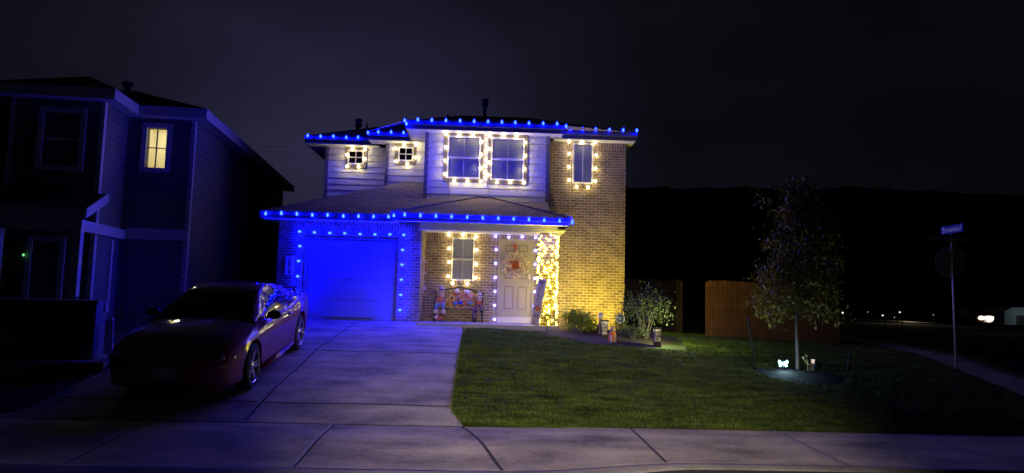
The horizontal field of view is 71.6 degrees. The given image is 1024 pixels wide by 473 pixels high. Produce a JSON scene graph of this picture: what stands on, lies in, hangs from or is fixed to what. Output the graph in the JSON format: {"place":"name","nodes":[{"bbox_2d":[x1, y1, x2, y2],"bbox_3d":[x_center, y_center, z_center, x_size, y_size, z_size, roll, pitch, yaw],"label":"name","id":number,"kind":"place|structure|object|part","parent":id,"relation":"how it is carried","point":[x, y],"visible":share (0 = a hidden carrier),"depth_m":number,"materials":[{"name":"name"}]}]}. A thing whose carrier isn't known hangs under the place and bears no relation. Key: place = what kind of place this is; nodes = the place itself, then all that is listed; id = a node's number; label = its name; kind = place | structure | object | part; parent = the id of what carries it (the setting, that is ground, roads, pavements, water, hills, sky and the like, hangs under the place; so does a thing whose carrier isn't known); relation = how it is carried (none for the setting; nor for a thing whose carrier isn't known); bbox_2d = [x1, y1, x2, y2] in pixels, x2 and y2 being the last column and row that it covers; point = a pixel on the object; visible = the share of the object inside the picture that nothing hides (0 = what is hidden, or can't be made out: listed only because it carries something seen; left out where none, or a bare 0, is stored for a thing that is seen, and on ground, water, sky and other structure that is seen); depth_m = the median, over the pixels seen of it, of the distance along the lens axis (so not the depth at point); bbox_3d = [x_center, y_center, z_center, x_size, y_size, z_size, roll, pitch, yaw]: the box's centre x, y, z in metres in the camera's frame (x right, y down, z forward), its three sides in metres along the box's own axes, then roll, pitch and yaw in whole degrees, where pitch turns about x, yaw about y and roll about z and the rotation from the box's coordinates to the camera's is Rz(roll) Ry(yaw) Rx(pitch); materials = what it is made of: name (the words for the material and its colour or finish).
{"place":"outdoors","nodes":[
{"label":"outdoors","id":0,"kind":"place"},
{"bbox_2d":[0,76,294,320],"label":"neighbour house","id":1,"kind":"structure","parent":0,"point":[109,193],"depth_m":19.04,"materials":[{"name":"grey"}]},
{"bbox_2d":[28,241,59,298],"bbox_3d":[-11.507,1.131,17.444,0.637,2.030,0.035,2,-5,-7],"label":"front door","id":2,"kind":"structure","parent":1,"relation":"in","point":[45,254],"depth_m":17.45,"materials":[{"name":"paint"}]},
{"bbox_2d":[34,106,87,170],"bbox_3d":[-11.277,-2.442,17.761,1.118,1.592,0.057,2,-5,-7],"label":"window","id":3,"kind":"structure","parent":1,"relation":"in","point":[42,109],"depth_m":17.74,"materials":[{"name":"black glass"}]},
{"bbox_2d":[122,243,177,320],"bbox_3d":[-9.741,1.276,19.118,1.278,2.150,0.016,2,-5,-7],"label":"garage door","id":4,"kind":"structure","parent":1,"relation":"in","point":[150,268],"depth_m":19.13,"materials":[{"name":"paint"}]},
{"bbox_2d":[139,122,172,172],"bbox_3d":[-9.760,-2.429,19.478,0.780,1.367,0.080,2,-5,-7],"label":"window","id":5,"kind":"structure","parent":1,"relation":"in","point":[145,126],"depth_m":19.45,"materials":[{"name":"glass"}]},
{"bbox_2d":[0,319,462,425],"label":"driveway","id":6,"kind":"structure","parent":0,"point":[364,372],"depth_m":10.65,"materials":[{"name":"concrete"}]},
{"bbox_2d":[108,281,308,388],"bbox_3d":[-4.868,1.504,12.104,2.170,1.382,4.802,2,3,-3],"label":"parked car","id":7,"kind":"object","parent":6,"relation":"on","point":[219,334],"visible":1,"depth_m":10.57,"materials":[{"name":"red paint"}]},
{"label":"side window","id":8,"kind":"part","parent":7,"relation":"part of","materials":[{"name":"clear glass"}]},
{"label":"quarter window","id":9,"kind":"part","parent":7,"relation":"part of","materials":[{"name":"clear glass"}]},
{"bbox_2d":[1,316,858,471],"bbox_3d":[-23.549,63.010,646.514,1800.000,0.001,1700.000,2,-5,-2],"label":"ground","id":10,"kind":"structure","parent":0,"point":[694,321],"depth_m":95.28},
{"bbox_2d":[624,184,1023,320],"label":"woodland","id":11,"kind":"object","parent":10,"relation":"on","point":[694,240],"visible":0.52,"depth_m":204.16,"materials":[{"name":"black plant"}]},
{"bbox_2d":[0,417,1023,470],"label":"pavement","id":12,"kind":"structure","parent":0,"point":[194,443],"depth_m":8.30,"materials":[{"name":"concrete"}]},
{"bbox_2d":[0,319,1023,435],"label":"lawn","id":13,"kind":"structure","parent":0,"point":[16,395],"depth_m":11.80,"materials":[{"name":"plant"}]},
{"bbox_2d":[0,298,109,381],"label":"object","id":14,"kind":"object","parent":13,"relation":"on","point":[42,339],"visible":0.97,"depth_m":11.86,"materials":[{"name":"metal"}]},
{"bbox_2d":[62,288,89,299],"bbox_3d":[-10.021,1.665,16.209,0.858,1.011,0.787,-1,-6,27],"label":"shrub","id":15,"kind":"object","parent":13,"relation":"on","point":[74,297],"visible":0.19,"depth_m":16.24,"materials":[{"name":"green plant"}]},
{"bbox_2d":[107,317,113,356],"bbox_3d":[-7.141,1.825,12.635,0.100,0.775,0.097,-1,-5,-2],"label":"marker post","id":16,"kind":"object","parent":13,"relation":"on","point":[110,332],"visible":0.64,"depth_m":12.61,"materials":[{"name":"white plastic"}]},
{"bbox_2d":[111,294,163,327],"bbox_3d":[-8.816,1.793,16.948,1.174,0.819,1.119,2,-5,-2],"label":"shrub","id":17,"kind":"object","parent":13,"relation":"on","point":[138,315],"visible":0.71,"depth_m":16.75,"materials":[{"name":"green plant"}]},
{"bbox_2d":[416,321,467,331],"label":"porch walk","id":18,"kind":"structure","parent":13,"relation":"on","point":[445,323],"depth_m":17.84,"materials":[{"name":"concrete"}]},
{"bbox_2d":[434,315,443,321],"bbox_3d":[-2.030,2.257,19.567,0.307,0.178,0.154,2,-5,-2],"label":"pumpkin","id":19,"kind":"object","parent":18,"relation":"on","point":[438,317],"visible":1,"depth_m":19.51,"materials":[{"name":"orange plastic"}]},
{"bbox_2d":[433,286,482,322],"bbox_3d":[-1.496,1.902,19.986,1.374,1.003,0.554,2,-5,-2],"label":"bench","id":20,"kind":"object","parent":18,"relation":"on","point":[459,287],"visible":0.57,"depth_m":20.21,"materials":[{"name":"black metal"}]},
{"bbox_2d":[433,286,447,313],"bbox_3d":[-1.996,1.762,19.753,0.380,0.785,0.600,2,-5,-2],"label":"scarecrow doll","id":21,"kind":"object","parent":20,"relation":"on","point":[441,300],"visible":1,"depth_m":19.75,"materials":[{"name":"fabric"}]},
{"bbox_2d":[446,292,477,308],"bbox_3d":[-1.382,1.791,19.983,1.071,0.586,0.381,2,-5,-2],"label":"flower heap","id":22,"kind":"object","parent":20,"relation":"on","point":[466,298],"visible":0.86,"depth_m":19.92,"materials":[{"name":"multicoloured plant"}]},
{"bbox_2d":[448,295,454,301],"bbox_3d":[-1.674,1.712,19.766,0.227,0.228,0.048,3,-18,-12],"label":"sunflower","id":23,"kind":"object","parent":22,"relation":"on","point":[453,297],"visible":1,"depth_m":19.76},
{"bbox_2d":[472,293,483,319],"bbox_3d":[-0.937,1.945,19.805,0.319,0.759,0.432,2,-5,-2],"label":"scarecrow doll","id":24,"kind":"object","parent":20,"relation":"on","point":[478,303],"visible":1,"depth_m":19.77,"materials":[{"name":"fabric"}]},
{"bbox_2d":[259,99,638,330],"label":"brick house","id":25,"kind":"structure","parent":13,"relation":"on","point":[339,273],"depth_m":20.21,"materials":[{"name":"brick"}]},
{"bbox_2d":[285,256,294,274],"bbox_3d":[-5.881,0.769,18.787,0.230,0.502,0.030,2,-5,-2],"label":"house number","id":26,"kind":"object","parent":25,"relation":"attached to","point":[289,265],"visible":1,"depth_m":18.78,"materials":[{"name":"white paint"}]},
{"bbox_2d":[264,211,389,217],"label":"string light","id":27,"kind":"object","parent":25,"relation":"attached to","point":[327,215],"visible":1,"depth_m":18.37,"materials":[{"name":"blue plastic"}]},
{"bbox_2d":[307,134,358,138],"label":"string light","id":28,"kind":"object","parent":25,"relation":"attached to","point":[332,136],"visible":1,"depth_m":21.84,"materials":[{"name":"blue plastic"}]},
{"bbox_2d":[296,230,404,310],"bbox_3d":[-4.277,0.904,18.761,2.847,2.062,0.069,2,-5,-2],"label":"string light","id":29,"kind":"object","parent":25,"relation":"attached to","point":[374,234],"visible":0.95,"depth_m":18.81,"materials":[{"name":"blue plastic"}]},
{"bbox_2d":[305,238,395,320],"bbox_3d":[-4.317,1.153,18.962,2.337,2.140,0.080,2,-5,-2],"label":"garage door","id":30,"kind":"structure","parent":25,"relation":"in","point":[364,267],"depth_m":18.95,"materials":[{"name":"paint"}]},
{"bbox_2d":[347,150,363,164],"bbox_3d":[-4.918,-2.492,22.351,0.505,0.460,0.057,2,-5,-2],"label":"window","id":31,"kind":"structure","parent":25,"relation":"in","point":[356,157],"depth_m":22.36,"materials":[{"name":"white paint"}]},
{"bbox_2d":[346,147,365,167],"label":"string light","id":32,"kind":"object","parent":25,"relation":"attached to","point":[349,151],"visible":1,"depth_m":22.27,"materials":[{"name":"white plastic"}]},
{"bbox_2d":[395,144,416,164],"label":"string light","id":33,"kind":"object","parent":25,"relation":"attached to","point":[415,157],"visible":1,"depth_m":21.59,"materials":[{"name":"white plastic"}]},
{"bbox_2d":[398,146,413,160],"bbox_3d":[-3.238,-2.513,21.660,0.463,0.446,0.057,2,-5,-2],"label":"window","id":34,"kind":"structure","parent":25,"relation":"in","point":[404,153],"depth_m":21.67,"materials":[{"name":"white paint"}]},
{"bbox_2d":[423,249,426,308],"bbox_3d":[-2.410,1.193,19.660,0.129,1.700,0.111,2,-5,-2],"label":"hanging garland","id":35,"kind":"object","parent":25,"relation":"hanging from","point":[424,274],"visible":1,"depth_m":19.66,"materials":[{"name":"orange"}]},
{"bbox_2d":[447,234,477,284],"bbox_3d":[-1.426,0.651,20.387,0.867,1.472,0.072,2,-5,-2],"label":"string light","id":36,"kind":"object","parent":25,"relation":"attached to","point":[475,263],"visible":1,"depth_m":20.37,"materials":[{"name":"white plastic"}]},
{"bbox_2d":[451,237,474,280],"bbox_3d":[-1.416,0.653,20.458,0.655,1.240,0.061,2,-5,-2],"label":"window","id":37,"kind":"structure","parent":25,"relation":"in","point":[463,249],"depth_m":20.47,"materials":[{"name":"white glass"}]},
{"bbox_2d":[444,133,482,181],"bbox_3d":[-1.374,-2.227,20.056,1.092,1.402,0.072,2,-5,-2],"label":"string light","id":38,"kind":"object","parent":25,"relation":"attached to","point":[480,154],"visible":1,"depth_m":20.06,"materials":[{"name":"white plastic"}]},
{"bbox_2d":[446,135,480,178],"bbox_3d":[-1.364,-2.245,20.143,0.947,1.223,0.061,2,-5,-2],"label":"window","id":39,"kind":"structure","parent":25,"relation":"in","point":[463,152],"depth_m":20.15,"materials":[{"name":"glass"}]},
{"bbox_2d":[393,213,572,223],"bbox_3d":[-0.733,-0.475,18.211,4.637,0.162,0.064,2,-5,-2],"label":"string light","id":40,"kind":"object","parent":25,"relation":"attached to","point":[482,217],"visible":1,"depth_m":18.20,"materials":[{"name":"blue plastic"}]},
{"bbox_2d":[404,118,566,127],"bbox_3d":[-0.731,-3.136,19.718,4.542,0.246,0.064,2,-5,-2],"label":"string light","id":41,"kind":"object","parent":25,"relation":"attached to","point":[487,121],"visible":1,"depth_m":19.71,"materials":[{"name":"blue plastic"}]},
{"bbox_2d":[487,134,525,183],"bbox_3d":[-0.149,-2.198,20.098,1.096,1.420,0.072,2,-5,-2],"label":"string light","id":42,"kind":"object","parent":25,"relation":"attached to","point":[489,162],"visible":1,"depth_m":20.08,"materials":[{"name":"white plastic"}]},
{"bbox_2d":[490,137,524,180],"bbox_3d":[-0.125,-2.200,20.184,0.951,1.233,0.061,2,-5,-2],"label":"window","id":43,"kind":"structure","parent":25,"relation":"in","point":[507,154],"depth_m":20.19,"materials":[{"name":"glass"}]},
{"bbox_2d":[494,236,535,319],"bbox_3d":[0.081,1.196,20.438,1.209,2.439,0.047,2,-5,-2],"label":"string light","id":44,"kind":"object","parent":25,"relation":"attached to","point":[495,270],"visible":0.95,"depth_m":20.46,"materials":[{"name":"white plastic"}]},
{"bbox_2d":[499,241,532,316],"bbox_3d":[0.109,1.220,20.438,0.922,2.179,0.101,2,-5,-2],"label":"front door","id":45,"kind":"structure","parent":25,"relation":"in","point":[514,293],"depth_m":20.44,"materials":[{"name":"beige paint"}]},
{"bbox_2d":[501,242,528,277],"bbox_3d":[0.091,0.678,20.441,0.839,1.073,0.225,2,-5,-2],"label":"wreath","id":46,"kind":"object","parent":45,"relation":"hanging from","point":[522,262],"visible":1,"depth_m":20.39,"materials":[{"name":"white plant"}]},
{"bbox_2d":[530,278,546,325],"bbox_3d":[0.689,1.701,18.436,0.225,1.226,0.052,9,-10,7],"label":"welcome sign","id":47,"kind":"object","parent":25,"relation":"on","point":[538,302],"visible":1,"depth_m":18.43,"materials":[{"name":"white wood"}]},
{"bbox_2d":[537,234,558,324],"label":"pillar lights","id":48,"kind":"object","parent":25,"relation":"on","point":[550,287],"visible":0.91,"depth_m":18.64,"materials":[{"name":"yellow plastic"}]},
{"bbox_2d":[568,141,596,187],"bbox_3d":[2.059,-2.119,20.774,0.860,1.411,0.072,2,-5,-2],"label":"string light","id":49,"kind":"object","parent":25,"relation":"attached to","point":[595,168],"visible":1,"depth_m":20.78,"materials":[{"name":"white plastic"}]},
{"bbox_2d":[572,143,592,183],"bbox_3d":[2.079,-2.146,20.850,0.603,1.209,0.057,2,-5,-2],"label":"window","id":50,"kind":"structure","parent":25,"relation":"in","point":[582,163],"depth_m":20.86,"materials":[{"name":"glass"}]},
{"bbox_2d":[536,327,676,346],"bbox_3d":[2.376,2.567,18.393,4.059,0.324,4.685,2,-5,-2],"label":"mulch bed","id":51,"kind":"object","parent":13,"relation":"on","point":[592,337],"visible":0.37,"depth_m":17.21,"materials":[{"name":"brown soil"}]},
{"bbox_2d":[543,315,550,330],"bbox_3d":[0.885,2.223,18.035,0.190,0.471,0.024,2,-5,-2],"label":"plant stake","id":52,"kind":"object","parent":51,"relation":"on","point":[547,320],"visible":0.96,"depth_m":18.03,"materials":[{"name":"yellow metal"}]},
{"bbox_2d":[550,317,571,330],"bbox_3d":[1.243,2.237,18.128,0.592,0.404,0.551,5,-7,-34],"label":"dry plant","id":53,"kind":"object","parent":51,"relation":"on","point":[560,327],"visible":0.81,"depth_m":18.13,"materials":[{"name":"brown plant"}]},
{"bbox_2d":[555,304,598,332],"bbox_3d":[1.692,2.107,17.917,1.237,0.802,1.233,2,-5,-2],"label":"shrub","id":54,"kind":"object","parent":51,"relation":"on","point":[578,319],"visible":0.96,"depth_m":17.85,"materials":[{"name":"green plant"}]},
{"bbox_2d":[598,312,602,333],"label":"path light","id":55,"kind":"object","parent":51,"relation":"on","point":[600,315],"visible":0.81,"depth_m":17.69,"materials":[{"name":"white paint"}]},
{"bbox_2d":[600,320,608,336],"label":"path light","id":56,"kind":"object","parent":51,"relation":"on","point":[604,329],"visible":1,"depth_m":17.19,"materials":[{"name":"beige plastic"}]},
{"bbox_2d":[608,325,616,341],"bbox_3d":[2.362,2.287,16.692,0.220,0.410,0.242,2,-5,-2],"label":"animal figurine","id":57,"kind":"object","parent":51,"relation":"on","point":[612,336],"visible":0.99,"depth_m":16.62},
{"bbox_2d":[608,318,629,333],"bbox_3d":[2.716,2.295,17.994,0.586,0.539,0.526,2,-5,-2],"label":"shrub","id":58,"kind":"object","parent":51,"relation":"on","point":[621,327],"visible":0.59,"depth_m":17.92,"materials":[{"name":"green plant"}]},
{"bbox_2d":[616,314,624,322],"bbox_3d":[2.724,2.263,17.883,0.230,0.629,0.032,2,-5,-2],"label":"security sign","id":59,"kind":"object","parent":51,"relation":"on","point":[620,318],"visible":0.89,"depth_m":17.89,"materials":[{"name":"white metal"}]},
{"bbox_2d":[617,321,648,338],"bbox_3d":[2.976,2.321,17.322,0.815,0.508,0.804,0,-6,19],"label":"shrub","id":60,"kind":"object","parent":51,"relation":"on","point":[636,332],"visible":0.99,"depth_m":17.23,"materials":[{"name":"green plant"}]},
{"bbox_2d":[607,281,678,338],"bbox_3d":[3.270,1.843,17.563,1.552,1.495,1.643,6,-7,-40],"label":"shrub","id":61,"kind":"object","parent":51,"relation":"on","point":[656,305],"visible":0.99,"depth_m":17.50,"materials":[{"name":"green plant"}]},
{"bbox_2d":[652,327,661,346],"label":"path light","id":62,"kind":"object","parent":51,"relation":"on","point":[657,336],"visible":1,"depth_m":16.52,"materials":[{"name":"beige plastic"}]},
{"bbox_2d":[624,278,682,331],"bbox_3d":[4.524,2.580,26.123,3.598,2.084,0.182,-2,-6,33],"label":"wood fence","id":63,"kind":"object","parent":13,"relation":"on","point":[666,286],"visible":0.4,"depth_m":25.48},
{"bbox_2d":[705,280,840,343],"bbox_3d":[8.150,2.400,22.156,4.238,1.983,0.161,2,-5,-2],"label":"wood fence","id":64,"kind":"object","parent":13,"relation":"on","point":[733,314],"visible":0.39,"depth_m":22.06,"materials":[{"name":"brown wood"}]},
{"bbox_2d":[752,368,845,384],"bbox_3d":[5.623,2.691,13.729,1.790,0.226,1.344,2,-5,-2],"label":"mulch ring","id":65,"kind":"object","parent":13,"relation":"on","point":[808,376],"visible":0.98,"depth_m":13.51,"materials":[{"name":"brown soil"}]},
{"bbox_2d":[747,316,794,369],"bbox_3d":[5.122,2.127,14.001,0.949,1.103,0.060,1,-5,6],"label":"tree stake","id":66,"kind":"object","parent":65,"relation":"on","point":[751,340],"visible":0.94,"depth_m":14.03,"materials":[{"name":"wood"}]},
{"bbox_2d":[778,360,787,366],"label":"butterfly light","id":67,"kind":"object","parent":65,"relation":"on","point":[785,363],"visible":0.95,"depth_m":13.71,"materials":[{"name":"white plastic"}]},
{"bbox_2d":[742,176,855,369],"bbox_3d":[5.731,0.742,14.050,2.243,3.981,1.803,2,-5,-2],"label":"young tree","id":68,"kind":"object","parent":65,"relation":"on","point":[812,222],"visible":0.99,"depth_m":13.95,"materials":[{"name":"green plant"}]},
{"bbox_2d":[802,355,814,370],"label":"flower light","id":69,"kind":"object","parent":65,"relation":"on","point":[812,360],"visible":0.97,"depth_m":13.79,"materials":[{"name":"white plastic"}]},
{"bbox_2d":[813,362,820,370],"bbox_3d":[6.079,2.623,14.146,0.140,0.225,0.140,2,-5,-2],"label":"spot fixture","id":70,"kind":"object","parent":65,"relation":"on","point":[816,366],"visible":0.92,"depth_m":14.10,"materials":[{"name":"black plastic"}]},
{"bbox_2d":[798,331,852,375],"bbox_3d":[6.173,2.325,14.016,1.197,0.903,0.058,2,-5,-8],"label":"tree stake","id":71,"kind":"object","parent":13,"relation":"on","point":[849,359],"visible":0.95,"depth_m":14.06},
{"bbox_2d":[0,0,1023,300],"label":"sky","id":72,"kind":"structure","parent":0,"point":[933,90],"materials":[{"name":"black"}]},
{"bbox_2d":[840,317,945,324],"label":"distant road","id":73,"kind":"structure","parent":0,"point":[861,319],"depth_m":122.78,"materials":[{"name":"grey asphalt"}]},
{"bbox_2d":[811,319,1023,370],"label":"side street","id":74,"kind":"structure","parent":0,"point":[1002,344],"depth_m":49.42,"materials":[{"name":"black asphalt"}]},
{"bbox_2d":[945,309,994,325],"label":"distant car","id":75,"kind":"object","parent":74,"relation":"on","point":[970,317],"visible":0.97,"depth_m":64.42,"materials":[{"name":"metal"}]},
{"bbox_2d":[984,307,1023,324],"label":"pale shed","id":76,"kind":"structure","parent":74,"relation":"on","point":[1009,315],"depth_m":71.51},
{"bbox_2d":[1016,315,1023,324],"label":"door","id":77,"kind":"structure","parent":76,"relation":"in","point":[1019,318],"depth_m":71.40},
{"bbox_2d":[840,336,1023,395],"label":"side pavement","id":78,"kind":"structure","parent":0,"point":[1010,378],"depth_m":16.71,"materials":[{"name":"concrete"}]},
{"bbox_2d":[929,223,972,369],"bbox_3d":[10.018,1.410,16.111,0.795,3.354,0.654,6,-7,-41],"label":"street sign","id":79,"kind":"object","parent":78,"relation":"on","point":[951,260],"visible":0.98,"depth_m":16.22,"materials":[{"name":"metal"}]},
{"label":"street","id":80,"kind":"structure","parent":0,"visible":0},
{"bbox_2d":[0,462,1023,472],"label":"kerb","id":81,"kind":"structure","parent":80,"relation":"on","point":[646,468],"depth_m":7.39,"materials":[{"name":"concrete"}]}
]}

